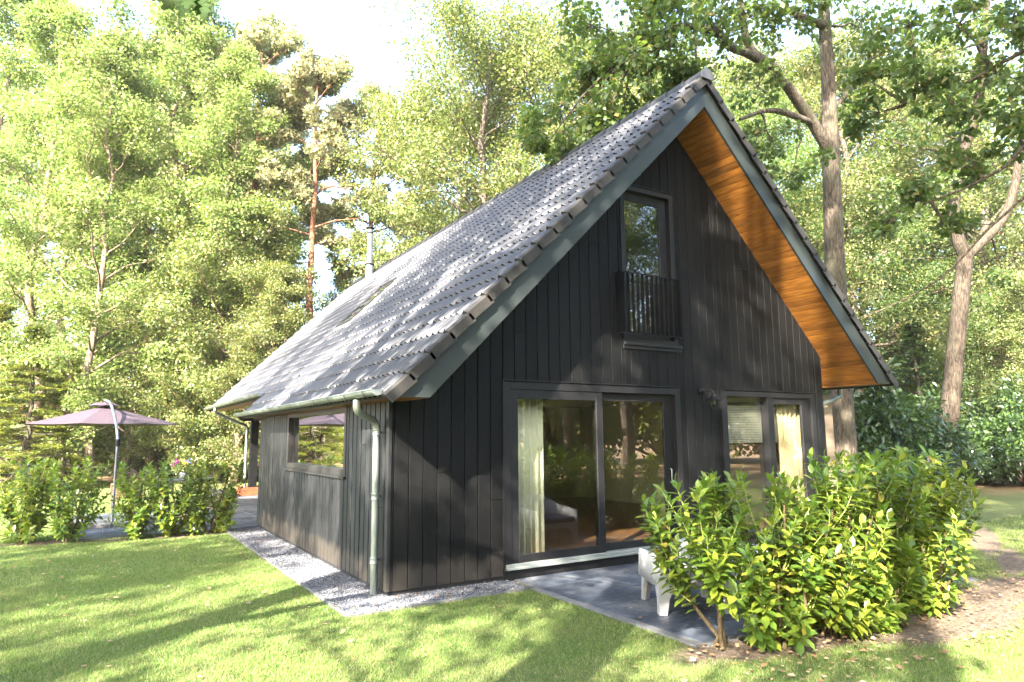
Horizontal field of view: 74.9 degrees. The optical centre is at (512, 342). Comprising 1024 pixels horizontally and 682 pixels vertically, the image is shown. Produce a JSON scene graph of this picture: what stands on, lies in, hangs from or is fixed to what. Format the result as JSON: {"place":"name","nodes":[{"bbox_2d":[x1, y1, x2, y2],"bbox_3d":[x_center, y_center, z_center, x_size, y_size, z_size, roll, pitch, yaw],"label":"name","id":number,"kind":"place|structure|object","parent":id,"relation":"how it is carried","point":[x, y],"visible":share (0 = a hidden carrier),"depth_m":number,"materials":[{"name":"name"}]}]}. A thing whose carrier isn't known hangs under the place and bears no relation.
{"place":"outdoors","nodes":[
{"label":"outdoors","id":0,"kind":"place"},
{"bbox_2d":[316,275,355,314],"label":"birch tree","id":1,"kind":"object","parent":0,"point":[333,281],"visible":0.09,"depth_m":34.44,"materials":[{"name":"green plant"}]},
{"bbox_2d":[226,526,529,612],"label":"gravel","id":2,"kind":"structure","parent":0,"point":[362,598],"depth_m":7.54,"materials":[{"name":"grey gravel"}]},
{"bbox_2d":[0,494,1023,681],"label":"grass","id":3,"kind":"structure","parent":0,"point":[195,573],"depth_m":5.86,"materials":[{"name":"green plant"}]},
{"bbox_2d":[0,467,1023,681],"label":"ground","id":4,"kind":"structure","parent":0,"point":[1002,501],"depth_m":5.53,"materials":[{"name":"green plant"}]},
{"bbox_2d":[0,409,50,474],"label":"undergrowth bush","id":5,"kind":"object","parent":4,"relation":"on","point":[5,445],"visible":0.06,"depth_m":29.74,"materials":[{"name":"green plant"}]},
{"bbox_2d":[0,457,62,543],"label":"laurel shrub","id":6,"kind":"object","parent":4,"relation":"on","point":[32,518],"visible":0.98,"depth_m":10.89,"materials":[{"name":"green plant"}]},
{"bbox_2d":[0,301,70,489],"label":"spruce tree","id":7,"kind":"object","parent":4,"relation":"on","point":[6,311],"visible":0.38,"depth_m":24.49,"materials":[{"name":"green plant"}]},
{"bbox_2d":[0,323,94,491],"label":"spruce tree","id":8,"kind":"object","parent":4,"relation":"on","point":[23,455],"visible":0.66,"depth_m":22.08,"materials":[{"name":"green plant"}]},
{"bbox_2d":[0,115,97,415],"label":"tree","id":9,"kind":"object","parent":4,"relation":"on","point":[70,263],"visible":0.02,"depth_m":44.57,"materials":[{"name":"green plant"}]},
{"bbox_2d":[3,353,114,488],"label":"spruce tree","id":10,"kind":"object","parent":4,"relation":"on","point":[63,390],"visible":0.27,"depth_m":24.38,"materials":[{"name":"green plant"}]},
{"bbox_2d":[0,393,139,474],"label":"undergrowth bush","id":11,"kind":"object","parent":4,"relation":"on","point":[48,438],"visible":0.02,"depth_m":29.26,"materials":[{"name":"green plant"}]},
{"bbox_2d":[0,0,150,410],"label":"birch tree","id":12,"kind":"object","parent":4,"relation":"on","point":[5,19],"visible":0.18,"depth_m":32.11,"materials":[{"name":"green plant"}]},
{"bbox_2d":[38,456,112,541],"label":"laurel shrub","id":13,"kind":"object","parent":4,"relation":"on","point":[65,529],"visible":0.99,"depth_m":11.02,"materials":[{"name":"green plant"}]},
{"bbox_2d":[0,0,169,466],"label":"birch tree","id":14,"kind":"object","parent":4,"relation":"on","point":[60,15],"visible":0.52,"depth_m":27.08,"materials":[{"name":"green plant"}]},
{"bbox_2d":[0,37,178,470],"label":"birch tree","id":15,"kind":"object","parent":4,"relation":"on","point":[54,324],"visible":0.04,"depth_m":35.38,"materials":[{"name":"green plant"}]},
{"bbox_2d":[0,20,219,484],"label":"birch tree","id":16,"kind":"object","parent":4,"relation":"on","point":[108,58],"visible":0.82,"depth_m":24.57,"materials":[{"name":"green plant"}]},
{"bbox_2d":[46,83,193,408],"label":"birch tree","id":17,"kind":"object","parent":4,"relation":"on","point":[99,261],"depth_m":45.22,"materials":[{"name":"green plant"}]},
{"bbox_2d":[110,472,143,507],"bbox_3d":[-9.486,3.631,16.430,0.640,0.860,0.576,6,-10,-40],"label":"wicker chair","id":18,"kind":"object","parent":4,"relation":"on","point":[130,474],"visible":0.31,"depth_m":16.31,"materials":[{"name":"beige wicker"}]},
{"bbox_2d":[59,242,207,472],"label":"holly tree","id":19,"kind":"object","parent":4,"relation":"on","point":[128,456],"visible":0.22,"depth_m":26.66,"materials":[{"name":"green plant"}]},
{"bbox_2d":[104,460,172,539],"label":"laurel shrub","id":20,"kind":"object","parent":4,"relation":"on","point":[135,527],"visible":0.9,"depth_m":11.37,"materials":[{"name":"green plant"}]},
{"bbox_2d":[77,391,199,476],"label":"undergrowth bush","id":21,"kind":"object","parent":4,"relation":"on","point":[161,455],"visible":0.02,"depth_m":28.21,"materials":[{"name":"green plant"}]},
{"bbox_2d":[62,29,240,467],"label":"tree","id":22,"kind":"object","parent":4,"relation":"on","point":[156,36],"visible":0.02,"depth_m":41.28,"materials":[{"name":"green plant"}]},
{"bbox_2d":[35,0,283,477],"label":"birch tree","id":23,"kind":"object","parent":4,"relation":"on","point":[196,31],"visible":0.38,"depth_m":28.33,"materials":[{"name":"green plant"}]},
{"bbox_2d":[100,244,254,482],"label":"birch tree","id":24,"kind":"object","parent":4,"relation":"on","point":[164,442],"visible":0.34,"depth_m":24.62,"materials":[{"name":"green plant"}]},
{"bbox_2d":[145,458,215,536],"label":"laurel shrub","id":25,"kind":"object","parent":4,"relation":"on","point":[182,507],"visible":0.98,"depth_m":11.54,"materials":[{"name":"green plant"}]},
{"bbox_2d":[152,0,218,18],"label":"oak tree","id":26,"kind":"object","parent":4,"relation":"on","point":[201,8],"visible":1,"depth_m":3.06,"materials":[{"name":"green plant"}]},
{"bbox_2d":[78,89,296,387],"bbox_3d":[-18.753,-5.250,39.144,11.482,24.951,11.331,6,-10,-40],"label":"birch tree","id":27,"kind":"object","parent":4,"relation":"on","point":[194,211],"visible":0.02,"depth_m":38.47,"materials":[{"name":"green plant"}]},
{"bbox_2d":[101,20,274,475],"bbox_3d":[-16.092,-5.071,31.818,7.670,22.531,6.884,-3,-8,18],"label":"tree","id":28,"kind":"object","parent":4,"relation":"on","point":[174,126],"visible":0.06,"depth_m":31.96,"materials":[{"name":"green plant"}]},
{"bbox_2d":[159,477,218,500],"bbox_3d":[-8.828,3.993,18.119,1.560,0.600,0.900,4,-9,-31],"label":"garden table","id":29,"kind":"object","parent":4,"relation":"on","point":[177,479],"visible":0.16,"depth_m":18.03,"materials":[{"name":"black metal"}]},
{"bbox_2d":[171,458,196,478],"bbox_3d":[-8.912,3.413,18.136,0.687,0.552,0.447,4,-9,-31],"label":"flower pot","id":30,"kind":"object","parent":29,"relation":"on","point":[181,464],"visible":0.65,"depth_m":18.06,"materials":[{"name":"plant"}]},
{"bbox_2d":[101,40,327,481],"bbox_3d":[-11.475,-3.576,26.755,8.205,18.068,8.314,-2,-8,9],"label":"birch tree","id":31,"kind":"object","parent":4,"relation":"on","point":[243,73],"visible":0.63,"depth_m":26.29,"materials":[{"name":"green plant"}]},
{"bbox_2d":[185,460,247,535],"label":"laurel shrub","id":32,"kind":"object","parent":4,"relation":"on","point":[218,520],"visible":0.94,"depth_m":11.86,"materials":[{"name":"green plant"}]},
{"bbox_2d":[192,391,260,475],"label":"undergrowth bush","id":33,"kind":"object","parent":4,"relation":"on","point":[243,439],"visible":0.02,"depth_m":27.07,"materials":[{"name":"green plant"}]},
{"bbox_2d":[124,186,332,483],"bbox_3d":[-10.674,-0.279,25.839,7.434,11.305,6.956,5,-9,-32],"label":"birch tree","id":34,"kind":"object","parent":4,"relation":"on","point":[247,247],"visible":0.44,"depth_m":24.42,"materials":[{"name":"green plant"}]},
{"bbox_2d":[207,442,259,481],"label":"undergrowth bush","id":35,"kind":"object","parent":4,"relation":"on","point":[217,470],"visible":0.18,"depth_m":25.43,"materials":[{"name":"green plant"}]},
{"bbox_2d":[212,489,257,505],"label":"garden path","id":36,"kind":"structure","parent":4,"relation":"on","point":[248,500],"depth_m":17.81,"materials":[{"name":"grey concrete"}]},
{"bbox_2d":[235,485,257,495],"bbox_3d":[-7.386,4.385,19.860,1.500,0.235,0.750,4,-9,-31],"label":"rusty planter","id":37,"kind":"object","parent":36,"relation":"on","point":[250,491],"visible":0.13,"depth_m":19.30,"materials":[{"name":"metal"}]},
{"bbox_2d":[178,221,320,442],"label":"holly tree","id":38,"kind":"object","parent":4,"relation":"on","point":[300,237],"visible":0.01,"depth_m":30.23,"materials":[{"name":"green plant"}]},
{"bbox_2d":[181,5,324,355],"bbox_3d":[-12.290,-4.817,30.335,6.585,21.551,7.336,0,-8,-3],"label":"pine tree","id":39,"kind":"object","parent":4,"relation":"on","point":[273,41],"visible":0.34,"depth_m":30.38,"materials":[{"name":"green plant"}]},
{"bbox_2d":[194,256,314,467],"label":"birch tree","id":40,"kind":"object","parent":4,"relation":"on","point":[280,280],"visible":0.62,"depth_m":23.26,"materials":[{"name":"green plant"}]},
{"bbox_2d":[212,156,331,332],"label":"birch tree","id":41,"kind":"object","parent":4,"relation":"on","point":[316,275],"depth_m":37.63,"materials":[{"name":"green plant"}]},
{"bbox_2d":[223,530,347,616],"bbox_3d":[-3.419,3.062,9.253,0.050,0.158,7.076,4,-9,-31],"label":"kerb edging","id":42,"kind":"object","parent":4,"relation":"on","point":[320,596],"visible":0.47,"depth_m":7.81,"materials":[{"name":"grey concrete"}]},
{"bbox_2d":[272,124,351,263],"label":"pine tree","id":43,"kind":"object","parent":4,"relation":"on","point":[297,141],"visible":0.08,"depth_m":46.27,"materials":[{"name":"green plant"}]},
{"bbox_2d":[250,43,392,323],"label":"pine tree","id":44,"kind":"object","parent":4,"relation":"on","point":[307,69],"visible":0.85,"depth_m":28.11,"materials":[{"name":"green plant"}]},
{"bbox_2d":[284,79,456,285],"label":"pine tree","id":45,"kind":"object","parent":4,"relation":"on","point":[348,273],"visible":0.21,"depth_m":32.50,"materials":[{"name":"green plant"}]},
{"bbox_2d":[361,188,445,267],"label":"pine tree","id":46,"kind":"object","parent":4,"relation":"on","point":[401,193],"visible":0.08,"depth_m":51.38,"materials":[{"name":"green plant"}]},
{"bbox_2d":[345,587,529,617],"bbox_3d":[-0.697,2.692,6.774,2.046,0.159,0.050,4,-9,-31],"label":"kerb edging","id":47,"kind":"object","parent":4,"relation":"on","point":[462,598],"visible":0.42,"depth_m":6.71,"materials":[{"name":"grey concrete"}]},
{"bbox_2d":[331,90,544,295],"bbox_3d":[-1.953,-2.467,30.095,9.791,16.711,11.612,-4,-9,26],"label":"oak tree","id":48,"kind":"object","parent":4,"relation":"on","point":[455,151],"visible":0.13,"depth_m":28.56,"materials":[{"name":"green plant"}]},
{"bbox_2d":[353,67,565,251],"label":"oak tree","id":49,"kind":"object","parent":4,"relation":"on","point":[406,237],"visible":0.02,"depth_m":38.87,"materials":[{"name":"green plant"}]},
{"bbox_2d":[315,0,628,275],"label":"oak tree","id":50,"kind":"object","parent":4,"relation":"on","point":[418,107],"visible":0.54,"depth_m":24.28,"materials":[{"name":"green plant"}]},
{"bbox_2d":[0,522,1023,681],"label":"fallen leaves","id":51,"kind":"object","parent":4,"relation":"on","point":[973,634],"visible":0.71,"depth_m":5.40,"materials":[{"name":"brown plant"}]},
{"bbox_2d":[62,514,979,646],"bbox_3d":[-2.327,3.268,10.959,15.959,0.086,6.695,-7,-11,41],"label":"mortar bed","id":52,"kind":"object","parent":4,"relation":"on","point":[732,638],"visible":0.14,"depth_m":6.48,"materials":[{"name":"grey concrete"}]},
{"bbox_2d":[68,505,257,540],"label":"back terrace","id":53,"kind":"structure","parent":52,"relation":"on","point":[245,516],"depth_m":12.86,"materials":[{"name":"grey concrete"}]},
{"bbox_2d":[22,399,179,528],"bbox_3d":[-8.787,2.450,14.246,2.955,2.534,3.797,4,-9,-31],"label":"cantilever parasol","id":54,"kind":"object","parent":53,"relation":"on","point":[106,413],"visible":0.94,"depth_m":13.94,"materials":[{"name":"fabric"}]},
{"bbox_2d":[515,562,972,642],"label":"front terrace","id":55,"kind":"structure","parent":52,"relation":"on","point":[600,591],"depth_m":6.76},
{"bbox_2d":[638,537,730,615],"bbox_3d":[1.677,2.201,6.498,0.750,0.710,0.744,0,-8,-4],"label":"white armchair","id":56,"kind":"object","parent":55,"relation":"on","point":[646,565],"visible":0.36,"depth_m":6.23,"materials":[{"name":"plastic"}]},
{"bbox_2d":[757,466,896,622],"bbox_3d":[2.811,1.866,6.087,1.172,1.448,1.245,4,-9,-31],"label":"laurel shrub","id":57,"kind":"object","parent":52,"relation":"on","point":[854,496],"visible":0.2,"depth_m":5.88,"materials":[{"name":"green plant"}]},
{"bbox_2d":[406,0,673,245],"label":"oak tree","id":58,"kind":"object","parent":4,"relation":"on","point":[508,108],"visible":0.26,"depth_m":24.91,"materials":[{"name":"green plant"}]},
{"bbox_2d":[204,68,898,595],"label":"wooden house","id":59,"kind":"structure","parent":4,"relation":"on","point":[616,296],"depth_m":9.59,"materials":[{"name":"black wood"}]},
{"bbox_2d":[284,407,346,478],"bbox_3d":[-2.855,1.437,9.698,0.160,0.921,3.089,4,-9,-31],"label":"side window","id":60,"kind":"structure","parent":59,"relation":"in","point":[316,440],"depth_m":9.63,"materials":[{"name":"clear glass"}]},
{"bbox_2d":[518,399,544,554],"bbox_3d":[0.153,1.606,8.338,0.528,2.110,0.086,4,-9,-31],"label":"curtain","id":61,"kind":"object","parent":59,"relation":"hanging from","point":[531,478],"visible":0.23,"depth_m":8.37,"materials":[{"name":"fabric"}]},
{"bbox_2d":[502,379,684,580],"bbox_3d":[1.117,1.700,8.653,2.967,2.336,0.195,4,-9,-31],"label":"sliding door","id":62,"kind":"structure","parent":59,"relation":"in","point":[515,566],"depth_m":8.48,"materials":[{"name":"paint"}]},
{"bbox_2d":[613,184,682,352],"bbox_3d":[1.897,-1.063,9.483,1.250,2.375,0.253,4,-9,-31],"label":"upper window","id":63,"kind":"structure","parent":59,"relation":"in","point":[670,297],"depth_m":9.46,"materials":[{"name":"paint"}]},
{"bbox_2d":[699,388,723,407],"bbox_3d":[2.853,0.789,9.588,0.290,0.304,0.380,4,-9,-31],"label":"wall lamp","id":64,"kind":"object","parent":59,"relation":"attached to","point":[714,398],"visible":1,"depth_m":9.54,"materials":[{"name":"black metal"}]},
{"bbox_2d":[727,402,777,444],"bbox_3d":[3.688,1.272,10.485,1.390,0.652,0.033,4,-9,-31],"label":"venetian blind","id":65,"kind":"object","parent":59,"relation":"attached to","point":[740,442],"visible":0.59,"depth_m":10.44,"materials":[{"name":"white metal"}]},
{"bbox_2d":[720,388,820,537],"bbox_3d":[4.046,1.900,10.471,2.292,2.276,0.166,4,-9,-31],"label":"front window","id":66,"kind":"structure","parent":59,"relation":"in","point":[806,402],"depth_m":10.53,"materials":[{"name":"paint"}]},
{"bbox_2d":[776,404,804,505],"bbox_3d":[4.544,1.932,10.924,0.537,2.110,0.086,4,-9,-31],"label":"curtain","id":67,"kind":"object","parent":59,"relation":"hanging from","point":[789,441],"visible":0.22,"depth_m":10.95,"materials":[{"name":"beige fabric"}]},
{"bbox_2d":[531,588,702,647],"bbox_3d":[0.857,2.618,6.300,0.085,0.150,2.381,4,-9,-31],"label":"kerb edging","id":68,"kind":"object","parent":4,"relation":"on","point":[689,642],"visible":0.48,"depth_m":6.00,"materials":[{"name":"grey concrete"}]},
{"bbox_2d":[530,13,786,169],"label":"oak tree","id":69,"kind":"object","parent":4,"relation":"on","point":[741,126],"visible":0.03,"depth_m":25.71,"materials":[{"name":"green plant"}]},
{"bbox_2d":[635,468,751,649],"bbox_3d":[1.574,1.740,5.423,0.993,1.388,1.006,1,-8,-9],"label":"laurel shrub","id":70,"kind":"object","parent":4,"relation":"on","point":[712,568],"visible":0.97,"depth_m":5.30,"materials":[{"name":"green plant"}]},
{"bbox_2d":[636,18,795,197],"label":"oak tree","id":71,"kind":"object","parent":4,"relation":"on","point":[724,80],"visible":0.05,"depth_m":29.87,"materials":[{"name":"green plant"}]},
{"bbox_2d":[515,0,930,491],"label":"oak tree","id":72,"kind":"object","parent":4,"relation":"on","point":[629,59],"visible":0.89,"depth_m":13.17,"materials":[{"name":"green plant"}]},
{"bbox_2d":[706,464,832,624],"bbox_3d":[2.178,1.745,5.673,1.044,1.436,1.099,-5,-9,29],"label":"laurel shrub","id":73,"kind":"object","parent":4,"relation":"on","point":[806,527],"visible":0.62,"depth_m":5.54,"materials":[{"name":"green plant"}]},
{"bbox_2d":[721,536,831,655],"bbox_3d":[2.029,2.019,5.280,0.845,0.938,0.757,4,-9,-31],"label":"laurel shrub","id":74,"kind":"object","parent":4,"relation":"on","point":[763,613],"visible":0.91,"depth_m":5.16,"materials":[{"name":"green plant"}]},
{"bbox_2d":[716,76,859,288],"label":"oak tree","id":75,"kind":"object","parent":4,"relation":"on","point":[802,155],"visible":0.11,"depth_m":26.34,"materials":[{"name":"green plant"}]},
{"bbox_2d":[673,37,937,317],"bbox_3d":[13.970,-4.558,35.009,12.882,21.988,15.279,7,-11,-42],"label":"oak tree","id":76,"kind":"object","parent":4,"relation":"on","point":[887,170],"visible":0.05,"depth_m":30.52,"materials":[{"name":"green plant"}]},
{"bbox_2d":[823,395,836,492],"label":"brick wall","id":77,"kind":"structure","parent":4,"relation":"on","point":[829,429],"depth_m":12.08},
{"bbox_2d":[780,516,890,640],"bbox_3d":[2.631,1.988,5.601,0.902,1.014,0.796,4,-9,-31],"label":"laurel shrub","id":78,"kind":"object","parent":4,"relation":"on","point":[844,611],"visible":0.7,"depth_m":5.42,"materials":[{"name":"green plant"}]},
{"bbox_2d":[801,444,943,602],"bbox_3d":[3.430,1.804,6.537,1.373,1.612,1.272,4,-9,-31],"label":"laurel shrub","id":79,"kind":"object","parent":4,"relation":"on","point":[889,488],"visible":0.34,"depth_m":6.37,"materials":[{"name":"green plant"}]},
{"bbox_2d":[724,0,1023,404],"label":"oak tree","id":80,"kind":"object","parent":4,"relation":"on","point":[811,91],"visible":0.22,"depth_m":28.17,"materials":[{"name":"green plant"}]},
{"bbox_2d":[848,539,924,633],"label":"laurel shrub","id":81,"kind":"object","parent":4,"relation":"on","point":[893,609],"visible":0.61,"depth_m":5.74,"materials":[{"name":"green plant"}]},
{"bbox_2d":[825,357,972,490],"bbox_3d":[9.319,2.253,17.594,5.322,3.679,4.259,7,-11,-43],"label":"evergreen bush","id":82,"kind":"object","parent":4,"relation":"on","point":[887,423],"visible":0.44,"depth_m":16.66,"materials":[{"name":"green plant"}]},
{"bbox_2d":[818,445,987,587],"bbox_3d":[4.156,1.880,7.130,1.254,1.572,1.573,4,-9,-31],"label":"laurel shrub","id":83,"kind":"object","parent":4,"relation":"on","point":[945,503],"visible":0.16,"depth_m":6.93,"materials":[{"name":"green plant"}]},
{"bbox_2d":[798,18,1023,390],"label":"oak tree","id":84,"kind":"object","parent":4,"relation":"on","point":[984,198],"visible":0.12,"depth_m":30.21,"materials":[{"name":"green plant"}]},
{"bbox_2d":[888,312,942,396],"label":"fir tree","id":85,"kind":"object","parent":4,"relation":"on","point":[904,359],"visible":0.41,"depth_m":27.37,"materials":[{"name":"green plant"}]},
{"bbox_2d":[822,149,1015,404],"bbox_3d":[17.207,-1.568,30.402,10.059,14.610,8.041,-5,-9,28],"label":"oak tree","id":86,"kind":"object","parent":4,"relation":"on","point":[905,231],"visible":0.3,"depth_m":28.74,"materials":[{"name":"green plant"}]},
{"bbox_2d":[879,508,978,618],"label":"laurel shrub","id":87,"kind":"object","parent":4,"relation":"on","point":[936,598],"visible":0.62,"depth_m":6.12,"materials":[{"name":"green plant"}]},
{"bbox_2d":[837,0,1023,312],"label":"oak tree","id":88,"kind":"object","parent":4,"relation":"on","point":[915,192],"visible":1,"depth_m":9.69,"materials":[{"name":"green plant"}]},
{"bbox_2d":[849,33,1023,393],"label":"oak tree","id":89,"kind":"object","parent":4,"relation":"on","point":[1019,245],"visible":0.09,"depth_m":31.12,"materials":[{"name":"green plant"}]},
{"bbox_2d":[849,0,1023,487],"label":"oak tree","id":90,"kind":"object","parent":4,"relation":"on","point":[951,391],"visible":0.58,"depth_m":19.86,"materials":[{"name":"green plant"}]},
{"bbox_2d":[885,459,990,577],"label":"laurel shrub","id":91,"kind":"object","parent":4,"relation":"on","point":[927,480],"visible":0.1,"depth_m":7.58,"materials":[{"name":"green plant"}]},
{"bbox_2d":[893,389,994,490],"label":"evergreen bush","id":92,"kind":"object","parent":4,"relation":"on","point":[967,457],"visible":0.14,"depth_m":18.56,"materials":[{"name":"green plant"}]},
{"bbox_2d":[878,162,1023,397],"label":"oak tree","id":93,"kind":"object","parent":4,"relation":"on","point":[973,286],"depth_m":40.00,"materials":[{"name":"green plant"}]},
{"bbox_2d":[907,382,994,440],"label":"evergreen bush","id":94,"kind":"object","parent":4,"relation":"on","point":[932,390],"visible":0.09,"depth_m":24.16,"materials":[{"name":"green plant"}]},
{"bbox_2d":[959,412,1023,485],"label":"evergreen bush","id":95,"kind":"object","parent":4,"relation":"on","point":[982,424],"visible":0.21,"depth_m":21.00,"materials":[{"name":"green plant"}]},
{"bbox_2d":[960,372,1023,428],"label":"evergreen bush","id":96,"kind":"object","parent":4,"relation":"on","point":[991,406],"visible":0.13,"depth_m":24.74,"materials":[{"name":"green plant"}]},
{"bbox_2d":[962,392,1023,484],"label":"evergreen bush","id":97,"kind":"object","parent":4,"relation":"on","point":[1003,442],"visible":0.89,"depth_m":20.12,"materials":[{"name":"green plant"}]},
{"bbox_2d":[0,0,1023,377],"label":"sky","id":98,"kind":"structure","parent":0,"point":[331,25],"materials":[{"name":"white"}]},
{"bbox_2d":[851,165,943,355],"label":"pine tree","id":99,"kind":"object","parent":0,"point":[876,338],"depth_m":36.47,"materials":[{"name":"green plant"}]},
{"bbox_2d":[875,322,943,406],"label":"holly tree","id":100,"kind":"object","parent":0,"point":[903,388],"visible":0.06,"depth_m":30.63,"materials":[{"name":"green plant"}]},
{"bbox_2d":[929,252,1011,404],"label":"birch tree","id":101,"kind":"object","parent":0,"point":[971,358],"visible":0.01,"depth_m":34.30,"materials":[{"name":"green plant"}]},
{"bbox_2d":[924,133,1023,278],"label":"oak tree","id":102,"kind":"object","parent":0,"point":[1006,170],"visible":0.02,"depth_m":33.95,"materials":[{"name":"green plant"}]},
{"bbox_2d":[933,296,1023,417],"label":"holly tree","id":103,"kind":"object","parent":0,"point":[989,350],"visible":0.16,"depth_m":30.26,"materials":[{"name":"green plant"}]},
{"bbox_2d":[963,269,1023,410],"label":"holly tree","id":104,"kind":"object","parent":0,"point":[1011,337],"visible":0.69,"depth_m":27.82,"materials":[{"name":"green plant"}]},
{"bbox_2d":[970,144,1023,370],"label":"pine tree","id":105,"kind":"object","parent":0,"point":[1011,215],"visible":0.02,"depth_m":41.35,"materials":[{"name":"green plant"}]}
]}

